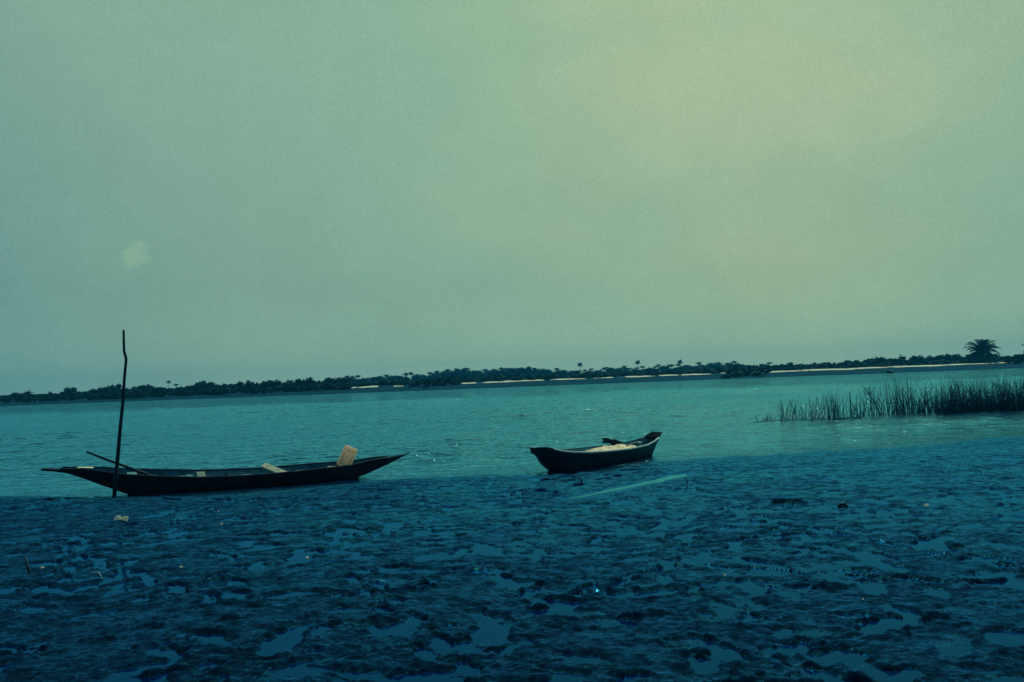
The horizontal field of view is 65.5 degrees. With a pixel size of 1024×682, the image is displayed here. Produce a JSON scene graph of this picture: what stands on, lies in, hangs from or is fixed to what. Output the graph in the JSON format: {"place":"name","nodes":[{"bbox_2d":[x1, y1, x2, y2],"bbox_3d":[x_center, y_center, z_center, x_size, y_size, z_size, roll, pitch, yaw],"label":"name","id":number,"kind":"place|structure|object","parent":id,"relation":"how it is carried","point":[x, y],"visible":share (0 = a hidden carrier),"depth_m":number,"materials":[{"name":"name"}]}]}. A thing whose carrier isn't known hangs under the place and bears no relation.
{"place":"outdoors","nodes":[
{"label":"outdoors","id":0,"kind":"place"},
{"bbox_2d":[0,436,1023,681],"bbox_3d":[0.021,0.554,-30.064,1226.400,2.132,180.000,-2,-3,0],"label":"mud flat","id":1,"kind":"structure","parent":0,"point":[92,648],"depth_m":7.97,"materials":[{"name":"soil"}]},
{"bbox_2d":[24,557,30,572],"bbox_3d":[-5.546,2.605,9.130,0.101,0.249,0.029,-3,-3,16],"label":"stick","id":2,"kind":"object","parent":1,"relation":"in","point":[27,566],"visible":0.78,"depth_m":9.13,"materials":[{"name":"brown wood"}]},
{"bbox_2d":[112,330,127,497],"bbox_3d":[-8.101,1.609,16.425,0.372,3.683,0.084,-2,-3,0],"label":"mooring pole","id":3,"kind":"object","parent":1,"relation":"in","point":[115,479],"visible":0.95,"depth_m":16.39,"materials":[{"name":"brown wood"}]},
{"bbox_2d":[114,515,127,520],"bbox_3d":[-6.340,2.877,12.927,0.505,0.094,0.061,-5,-4,40],"label":"plastic scrap","id":4,"kind":"object","parent":1,"relation":"on","point":[124,518],"visible":1,"depth_m":12.86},
{"bbox_2d":[0,439,1023,681],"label":"puddle water","id":5,"kind":"structure","parent":1,"relation":"on","point":[490,632],"depth_m":8.45,"materials":[{"name":"liquid"}]},
{"bbox_2d":[530,432,661,470],"bbox_3d":[2.198,2.728,19.615,1.333,0.672,5.231,-5,-4,42],"label":"wooden boat","id":6,"kind":"object","parent":1,"relation":"on","point":[554,459],"visible":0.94,"depth_m":18.49,"materials":[{"name":"black wood"}]},
{"bbox_2d":[586,444,636,451],"bbox_3d":[2.598,2.758,20.067,0.840,0.317,1.646,-5,-4,42],"label":"sheet","id":7,"kind":"object","parent":6,"relation":"on","point":[614,447],"visible":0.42,"depth_m":19.89,"materials":[{"name":"fabric"}]},
{"bbox_2d":[602,438,622,443],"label":"paddle blades","id":8,"kind":"object","parent":6,"relation":"on","point":[610,441],"visible":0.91,"depth_m":20.81,"materials":[{"name":"black wood"}]},
{"bbox_2d":[571,474,685,498],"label":"drag track","id":9,"kind":"structure","parent":1,"relation":"on","point":[663,479],"depth_m":15.11,"materials":[{"name":"soil"}]},
{"bbox_2d":[837,502,847,507],"bbox_3d":[4.809,2.429,11.614,0.186,0.161,0.077,-2,-3,-11],"label":"stick","id":10,"kind":"object","parent":1,"relation":"on","point":[844,504],"visible":0.7,"depth_m":11.60,"materials":[{"name":"brown wood"}]},
{"bbox_2d":[0,368,1023,497],"bbox_3d":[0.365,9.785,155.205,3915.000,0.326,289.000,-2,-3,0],"label":"river water","id":11,"kind":"structure","parent":0,"point":[467,432],"depth_m":36.33,"materials":[{"name":"liquid"}]},
{"bbox_2d":[41,453,409,493],"bbox_3d":[-6.079,2.901,17.598,7.664,0.704,1.118,-1,-3,-16],"label":"dugout canoe","id":12,"kind":"object","parent":11,"relation":"on","point":[172,480],"visible":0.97,"depth_m":17.28,"materials":[{"name":"brown wood"}]},
{"bbox_2d":[86,451,159,475],"bbox_3d":[-8.176,2.602,16.755,1.547,0.639,0.065,-2,-3,0],"label":"punt stick","id":13,"kind":"object","parent":12,"relation":"in","point":[121,464],"visible":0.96,"depth_m":16.73,"materials":[{"name":"brown wood"}]},
{"bbox_2d":[261,462,287,472],"bbox_3d":[-5.290,2.858,17.730,0.663,0.289,0.138,-3,-3,26],"label":"plank","id":14,"kind":"object","parent":12,"relation":"on","point":[269,467],"visible":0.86,"depth_m":17.73,"materials":[{"name":"brown wood"}]},
{"bbox_2d":[337,445,357,465],"bbox_3d":[-3.808,2.699,18.346,0.322,0.540,0.247,26,-20,-13],"label":"jerrycan","id":15,"kind":"object","parent":12,"relation":"in","point":[347,455],"visible":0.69,"depth_m":18.26,"materials":[{"name":"plastic"}]},
{"bbox_2d":[770,397,799,420],"bbox_3d":[11.752,2.836,33.944,1.188,1.201,2.771,-4,-3,27],"label":"reed clump","id":16,"kind":"object","parent":11,"relation":"in","point":[782,414],"visible":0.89,"depth_m":33.34,"materials":[{"name":"plant"}]},
{"bbox_2d":[793,396,824,420],"bbox_3d":[12.732,2.832,33.925,1.197,1.136,2.920,-4,-3,33],"label":"reed clump","id":17,"kind":"object","parent":11,"relation":"in","point":[811,413],"visible":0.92,"depth_m":33.61,"materials":[{"name":"plant"}]},
{"bbox_2d":[760,416,864,421],"bbox_3d":[12.279,3.247,32.926,5.013,0.064,0.183,-2,-3,-7],"label":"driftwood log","id":18,"kind":"object","parent":11,"relation":"on","point":[816,419],"visible":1,"depth_m":32.94,"materials":[{"name":"wood"}]},
{"bbox_2d":[808,390,846,419],"bbox_3d":[13.317,2.661,33.623,1.475,1.404,2.380,-3,-3,14],"label":"reed clump","id":19,"kind":"object","parent":11,"relation":"in","point":[829,414],"visible":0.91,"depth_m":33.50,"materials":[{"name":"plant"}]},
{"bbox_2d":[835,396,872,418],"bbox_3d":[14.584,2.780,33.813,1.207,1.089,2.525,-5,-4,43],"label":"reed clump","id":20,"kind":"object","parent":11,"relation":"in","point":[853,414],"visible":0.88,"depth_m":33.76,"materials":[{"name":"plant"}]},
{"bbox_2d":[862,385,880,415],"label":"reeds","id":21,"kind":"object","parent":11,"relation":"in","point":[871,398],"visible":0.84,"depth_m":34.24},
{"bbox_2d":[855,379,892,416],"bbox_3d":[15.799,2.503,34.663,1.144,1.634,3.036,-5,-4,44],"label":"reed clump","id":22,"kind":"object","parent":11,"relation":"in","point":[874,411],"visible":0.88,"depth_m":34.37,"materials":[{"name":"plant"}]},
{"bbox_2d":[878,376,938,414],"bbox_3d":[17.254,2.317,35.127,2.406,1.944,2.725,-2,-3,0],"label":"reed clump","id":23,"kind":"object","parent":11,"relation":"in","point":[903,410],"visible":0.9,"depth_m":34.86,"materials":[{"name":"plant"}]},
{"bbox_2d":[909,384,955,414],"bbox_3d":[18.225,2.565,35.187,2.342,1.386,2.082,-2,-3,0],"label":"reed clump","id":24,"kind":"object","parent":11,"relation":"in","point":[921,408],"visible":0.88,"depth_m":34.92,"materials":[{"name":"plant"}]},
{"bbox_2d":[917,371,1023,414],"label":"reed bed","id":25,"kind":"object","parent":11,"relation":"in","point":[1008,400],"visible":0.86,"depth_m":34.30,"materials":[{"name":"plant"}]},
{"bbox_2d":[0,362,1023,405],"bbox_3d":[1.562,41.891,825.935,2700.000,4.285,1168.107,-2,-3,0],"label":"bank","id":26,"kind":"structure","parent":0,"point":[545,382],"depth_m":270.19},
{"bbox_2d":[0,397,9,402],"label":"bush","id":27,"kind":"object","parent":26,"relation":"on","point":[5,399],"visible":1,"depth_m":276.43,"materials":[{"name":"green plant"}]},
{"bbox_2d":[16,393,27,399],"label":"bush","id":28,"kind":"object","parent":26,"relation":"on","point":[20,395],"visible":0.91,"depth_m":294.17,"materials":[{"name":"green plant"}]},
{"bbox_2d":[25,390,35,397],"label":"bush","id":29,"kind":"object","parent":26,"relation":"on","point":[28,394],"visible":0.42,"depth_m":308.18,"materials":[{"name":"green plant"}]},
{"bbox_2d":[25,397,36,401],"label":"bush","id":30,"kind":"object","parent":26,"relation":"on","point":[28,399],"visible":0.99,"depth_m":275.77,"materials":[{"name":"green plant"}]},
{"bbox_2d":[53,395,63,400],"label":"bush","id":31,"kind":"object","parent":26,"relation":"on","point":[56,398],"visible":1,"depth_m":276.34,"materials":[{"name":"green plant"}]},
{"bbox_2d":[60,389,75,395],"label":"bush","id":32,"kind":"object","parent":26,"relation":"on","point":[66,392],"visible":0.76,"depth_m":300.44,"materials":[{"name":"green plant"}]},
{"bbox_2d":[64,387,77,391],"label":"scrub tree","id":33,"kind":"object","parent":26,"relation":"on","point":[73,389],"visible":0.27,"depth_m":328.72,"materials":[{"name":"green plant"}]},
{"bbox_2d":[67,394,78,399],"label":"bush","id":34,"kind":"object","parent":26,"relation":"on","point":[71,397],"visible":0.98,"depth_m":281.16,"materials":[{"name":"green plant"}]},
{"bbox_2d":[84,394,96,399],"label":"bush","id":35,"kind":"object","parent":26,"relation":"on","point":[89,397],"visible":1,"depth_m":275.99,"materials":[{"name":"green plant"}]},
{"bbox_2d":[99,392,111,398],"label":"bush","id":36,"kind":"object","parent":26,"relation":"on","point":[103,395],"visible":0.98,"depth_m":280.21,"materials":[{"name":"green plant"}]},
{"bbox_2d":[103,387,117,392],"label":"bush","id":37,"kind":"object","parent":26,"relation":"on","point":[107,389],"visible":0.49,"depth_m":305.93,"materials":[{"name":"green plant"}]},
{"bbox_2d":[107,383,121,389],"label":"bush","id":38,"kind":"object","parent":26,"relation":"on","point":[119,386],"visible":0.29,"depth_m":315.67,"materials":[{"name":"green plant"}]},
{"bbox_2d":[110,390,125,398],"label":"bush","id":39,"kind":"object","parent":26,"relation":"on","point":[115,394],"visible":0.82,"depth_m":280.26,"materials":[{"name":"green plant"}]},
{"bbox_2d":[119,393,131,398],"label":"bush","id":40,"kind":"object","parent":26,"relation":"on","point":[127,395],"visible":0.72,"depth_m":276.37,"materials":[{"name":"green plant"}]},
{"bbox_2d":[128,388,139,397],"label":"bush","id":41,"kind":"object","parent":26,"relation":"on","point":[134,391],"visible":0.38,"depth_m":281.48,"materials":[{"name":"green plant"}]},
{"bbox_2d":[133,391,149,397],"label":"bush","id":42,"kind":"object","parent":26,"relation":"on","point":[140,395],"visible":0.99,"depth_m":278.62,"materials":[{"name":"green plant"}]},
{"bbox_2d":[139,385,150,392],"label":"bush","id":43,"kind":"object","parent":26,"relation":"on","point":[143,388],"visible":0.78,"depth_m":295.31,"materials":[{"name":"green plant"}]},
{"bbox_2d":[150,392,165,396],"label":"bush","id":44,"kind":"object","parent":26,"relation":"on","point":[155,394],"visible":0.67,"depth_m":277.74,"materials":[{"name":"green plant"}]},
{"bbox_2d":[160,388,172,396],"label":"bush","id":45,"kind":"object","parent":26,"relation":"on","point":[165,392],"visible":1,"depth_m":275.55,"materials":[{"name":"green plant"}]},
{"bbox_2d":[173,389,182,395],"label":"bush","id":46,"kind":"object","parent":26,"relation":"on","point":[178,393],"visible":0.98,"depth_m":279.33,"materials":[{"name":"green plant"}]},
{"bbox_2d":[183,389,191,395],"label":"bush","id":47,"kind":"object","parent":26,"relation":"on","point":[185,393],"visible":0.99,"depth_m":279.10,"materials":[{"name":"green plant"}]},
{"bbox_2d":[181,384,197,390],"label":"bush","id":48,"kind":"object","parent":26,"relation":"on","point":[194,387],"visible":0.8,"depth_m":296.20,"materials":[{"name":"green plant"}]},
{"bbox_2d":[195,381,216,386],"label":"bush","id":49,"kind":"object","parent":26,"relation":"on","point":[205,384],"visible":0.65,"depth_m":327.87,"materials":[{"name":"green plant"}]},
{"bbox_2d":[207,385,217,394],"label":"bush","id":50,"kind":"object","parent":26,"relation":"on","point":[211,392],"visible":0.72,"depth_m":276.64,"materials":[{"name":"green plant"}]},
{"bbox_2d":[213,386,230,394],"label":"bush","id":51,"kind":"object","parent":26,"relation":"on","point":[220,390],"visible":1,"depth_m":274.04,"materials":[{"name":"green plant"}]},
{"bbox_2d":[235,381,250,387],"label":"bush","id":52,"kind":"object","parent":26,"relation":"on","point":[239,384],"visible":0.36,"depth_m":294.62,"materials":[{"name":"green plant"}]},
{"bbox_2d":[240,387,249,392],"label":"bush","id":53,"kind":"object","parent":26,"relation":"on","point":[245,389],"visible":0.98,"depth_m":278.01,"materials":[{"name":"green plant"}]},
{"bbox_2d":[245,382,256,388],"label":"bush","id":54,"kind":"object","parent":26,"relation":"on","point":[251,384],"visible":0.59,"depth_m":290.55,"materials":[{"name":"green plant"}]},
{"bbox_2d":[250,386,259,392],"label":"bush","id":55,"kind":"object","parent":26,"relation":"on","point":[253,389],"visible":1,"depth_m":275.83,"materials":[{"name":"green plant"}]},
{"bbox_2d":[257,381,272,387],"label":"bush","id":56,"kind":"object","parent":26,"relation":"on","point":[265,384],"visible":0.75,"depth_m":298.11,"materials":[{"name":"green plant"}]},
{"bbox_2d":[260,386,273,392],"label":"bush","id":57,"kind":"object","parent":26,"relation":"on","point":[266,388],"visible":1,"depth_m":276.24,"materials":[{"name":"green plant"}]},
{"bbox_2d":[273,382,285,390],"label":"bush","id":58,"kind":"object","parent":26,"relation":"on","point":[276,384],"visible":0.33,"depth_m":294.44,"materials":[{"name":"green plant"}]},
{"bbox_2d":[283,384,297,391],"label":"bush","id":59,"kind":"object","parent":26,"relation":"on","point":[287,388],"visible":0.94,"depth_m":281.17,"materials":[{"name":"green plant"}]},
{"bbox_2d":[285,379,301,384],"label":"bush","id":60,"kind":"object","parent":26,"relation":"on","point":[298,381],"visible":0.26,"depth_m":303.74,"materials":[{"name":"green plant"}]},
{"bbox_2d":[298,385,310,391],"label":"bush","id":61,"kind":"object","parent":26,"relation":"on","point":[302,388],"visible":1,"depth_m":278.83,"materials":[{"name":"green plant"}]},
{"bbox_2d":[300,378,316,384],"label":"bush","id":62,"kind":"object","parent":26,"relation":"on","point":[306,381],"visible":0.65,"depth_m":292.82,"materials":[{"name":"green plant"}]},
{"bbox_2d":[306,383,314,389],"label":"bush","id":63,"kind":"object","parent":26,"relation":"on","point":[309,387],"visible":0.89,"depth_m":281.37,"materials":[{"name":"green plant"}]},
{"bbox_2d":[312,384,326,389],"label":"bush","id":64,"kind":"object","parent":26,"relation":"on","point":[316,387],"visible":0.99,"depth_m":280.96,"materials":[{"name":"green plant"}]},
{"bbox_2d":[322,377,330,383],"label":"bush","id":65,"kind":"object","parent":26,"relation":"on","point":[325,380],"visible":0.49,"depth_m":315.40,"materials":[{"name":"green plant"}]},
{"bbox_2d":[324,381,334,389],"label":"bush","id":66,"kind":"object","parent":26,"relation":"on","point":[328,385],"visible":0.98,"depth_m":280.53,"materials":[{"name":"green plant"}]},
{"bbox_2d":[329,382,340,389],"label":"bush","id":67,"kind":"object","parent":26,"relation":"on","point":[337,384],"visible":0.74,"depth_m":280.77,"materials":[{"name":"green plant"}]},
{"bbox_2d":[333,377,352,383],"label":"bush","id":68,"kind":"object","parent":26,"relation":"on","point":[343,380],"visible":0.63,"depth_m":301.00,"materials":[{"name":"green plant"}]},
{"bbox_2d":[338,382,352,389],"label":"bush","id":69,"kind":"object","parent":26,"relation":"on","point":[345,385],"visible":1,"depth_m":278.59,"materials":[{"name":"green plant"}]},
{"bbox_2d":[355,382,366,385],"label":"bush","id":70,"kind":"object","parent":26,"relation":"on","point":[361,384],"visible":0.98,"depth_m":322.42,"materials":[{"name":"green plant"}]},
{"bbox_2d":[366,382,377,385],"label":"bush","id":71,"kind":"object","parent":26,"relation":"on","point":[371,383],"visible":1,"depth_m":320.39,"materials":[{"name":"green plant"}]},
{"bbox_2d":[408,378,422,386],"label":"bush","id":72,"kind":"object","parent":26,"relation":"on","point":[416,383],"visible":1,"depth_m":279.24,"materials":[{"name":"green plant"}]},
{"bbox_2d":[422,378,441,384],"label":"bush","id":73,"kind":"object","parent":26,"relation":"on","point":[428,382],"visible":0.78,"depth_m":282.84,"materials":[{"name":"green plant"}]},
{"bbox_2d":[435,376,452,385],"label":"bush","id":74,"kind":"object","parent":26,"relation":"on","point":[446,381],"visible":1,"depth_m":280.22,"materials":[{"name":"green plant"}]},
{"bbox_2d":[439,371,449,377],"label":"broadleaf tree","id":75,"kind":"object","parent":26,"relation":"on","point":[443,374],"visible":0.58,"depth_m":542.77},
{"bbox_2d":[448,370,459,376],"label":"broadleaf tree","id":76,"kind":"object","parent":26,"relation":"on","point":[452,373],"visible":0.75,"depth_m":526.00,"materials":[{"name":"plant"}]},
{"bbox_2d":[450,378,460,384],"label":"bush","id":77,"kind":"object","parent":26,"relation":"on","point":[455,381],"visible":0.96,"depth_m":284.77,"materials":[{"name":"green plant"}]},
{"bbox_2d":[459,370,468,376],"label":"broadleaf tree","id":78,"kind":"object","parent":26,"relation":"on","point":[463,373],"visible":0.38,"depth_m":577.43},
{"bbox_2d":[486,370,501,376],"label":"broadleaf tree","id":79,"kind":"object","parent":26,"relation":"on","point":[492,373],"visible":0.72,"depth_m":543.15,"materials":[{"name":"plant"}]},
{"bbox_2d":[480,381,516,382],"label":"sandbank","id":80,"kind":"structure","parent":26,"relation":"on","point":[498,381],"depth_m":291.28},
{"bbox_2d":[500,367,519,375],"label":"broadleaf tree","id":81,"kind":"object","parent":26,"relation":"on","point":[506,371],"visible":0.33,"depth_m":538.72,"materials":[{"name":"plant"}]},
{"bbox_2d":[509,369,520,376],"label":"broadleaf tree","id":82,"kind":"object","parent":26,"relation":"on","point":[513,371],"visible":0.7,"depth_m":526.41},
{"bbox_2d":[7,356,1023,399],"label":"undergrowth","id":83,"kind":"object","parent":26,"relation":"on","point":[718,369],"visible":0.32,"depth_m":323.02,"materials":[{"name":"green plant"}]},
{"bbox_2d":[508,374,522,380],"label":"bush","id":84,"kind":"object","parent":26,"relation":"on","point":[515,378],"visible":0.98,"depth_m":319.92,"materials":[{"name":"green plant"}]},
{"bbox_2d":[518,368,531,375],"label":"broadleaf tree","id":85,"kind":"object","parent":26,"relation":"on","point":[524,371],"visible":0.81,"depth_m":522.11,"materials":[{"name":"plant"}]},
{"bbox_2d":[535,369,544,374],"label":"broadleaf tree","id":86,"kind":"object","parent":26,"relation":"on","point":[539,372],"visible":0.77,"depth_m":532.17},
{"bbox_2d":[542,374,557,379],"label":"bush","id":87,"kind":"object","parent":26,"relation":"on","point":[550,376],"visible":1,"depth_m":319.40,"materials":[{"name":"green plant"}]},
{"bbox_2d":[577,372,590,377],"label":"bush","id":88,"kind":"object","parent":26,"relation":"on","point":[582,375],"visible":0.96,"depth_m":319.60,"materials":[{"name":"green plant"}]},
{"bbox_2d":[617,372,630,376],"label":"bush","id":89,"kind":"object","parent":26,"relation":"on","point":[624,374],"visible":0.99,"depth_m":319.30,"materials":[{"name":"green plant"}]},
{"bbox_2d":[641,370,653,375],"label":"bush","id":90,"kind":"object","parent":26,"relation":"on","point":[647,373],"visible":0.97,"depth_m":319.43,"materials":[{"name":"green plant"}]},
{"bbox_2d":[660,370,675,374],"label":"bush","id":91,"kind":"object","parent":26,"relation":"on","point":[670,372],"visible":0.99,"depth_m":315.47,"materials":[{"name":"green plant"}]},
{"bbox_2d":[697,369,710,373],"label":"bush","id":92,"kind":"object","parent":26,"relation":"on","point":[705,371],"visible":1,"depth_m":318.57,"materials":[{"name":"green plant"}]},
{"bbox_2d":[725,371,743,376],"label":"bush","id":93,"kind":"object","parent":26,"relation":"on","point":[737,374],"visible":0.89,"depth_m":270.64,"materials":[{"name":"green plant"}]},
{"bbox_2d":[735,366,751,375],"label":"bush","id":94,"kind":"object","parent":26,"relation":"on","point":[745,371],"visible":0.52,"depth_m":274.66,"materials":[{"name":"green plant"}]},
{"bbox_2d":[752,371,765,375],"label":"bush","id":95,"kind":"object","parent":26,"relation":"on","point":[756,373],"visible":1,"depth_m":265.92,"materials":[{"name":"green plant"}]},
{"bbox_2d":[752,366,771,373],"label":"bush","id":96,"kind":"object","parent":26,"relation":"on","point":[763,369],"visible":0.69,"depth_m":277.32,"materials":[{"name":"green plant"}]},
{"bbox_2d":[769,370,803,372],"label":"sandbank","id":97,"kind":"structure","parent":26,"relation":"on","point":[787,371],"depth_m":291.27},
{"bbox_2d":[804,368,855,370],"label":"sandbank","id":98,"kind":"structure","parent":26,"relation":"on","point":[828,369],"depth_m":288.05,"materials":[{"name":"sand"}]},
{"bbox_2d":[847,367,899,368],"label":"sandbank","id":99,"kind":"structure","parent":26,"relation":"on","point":[875,367],"depth_m":289.38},
{"bbox_2d":[879,358,894,363],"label":"bush","id":100,"kind":"object","parent":26,"relation":"on","point":[884,361],"visible":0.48,"depth_m":323.91,"materials":[{"name":"green plant"}]},
{"bbox_2d":[909,355,924,360],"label":"bush","id":101,"kind":"object","parent":26,"relation":"on","point":[913,358],"visible":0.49,"depth_m":339.76,"materials":[{"name":"green plant"}]},
{"bbox_2d":[888,365,947,366],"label":"sandbank","id":102,"kind":"structure","parent":26,"relation":"on","point":[918,366],"depth_m":292.36,"materials":[{"name":"sand"}]},
{"bbox_2d":[925,355,945,359],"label":"bush","id":103,"kind":"object","parent":26,"relation":"on","point":[935,357],"visible":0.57,"depth_m":329.01,"materials":[{"name":"green plant"}]},
{"bbox_2d":[943,363,988,364],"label":"sandbank","id":104,"kind":"structure","parent":26,"relation":"on","point":[966,364],"depth_m":294.48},
{"bbox_2d":[965,339,999,362],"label":"oil palm","id":105,"kind":"object","parent":26,"relation":"on","point":[981,347],"visible":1,"depth_m":298.26,"materials":[{"name":"plant"}]},
{"bbox_2d":[1001,355,1013,362],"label":"bush","id":106,"kind":"object","parent":26,"relation":"on","point":[1007,359],"visible":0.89,"depth_m":291.03,"materials":[{"name":"green plant"}]},
{"bbox_2d":[1009,354,1023,363],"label":"bush","id":107,"kind":"object","parent":26,"relation":"on","point":[1017,359],"visible":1,"depth_m":286.62,"materials":[{"name":"green plant"}]},
{"bbox_2d":[0,0,1023,395],"label":"sky","id":108,"kind":"structure","parent":0,"point":[254,191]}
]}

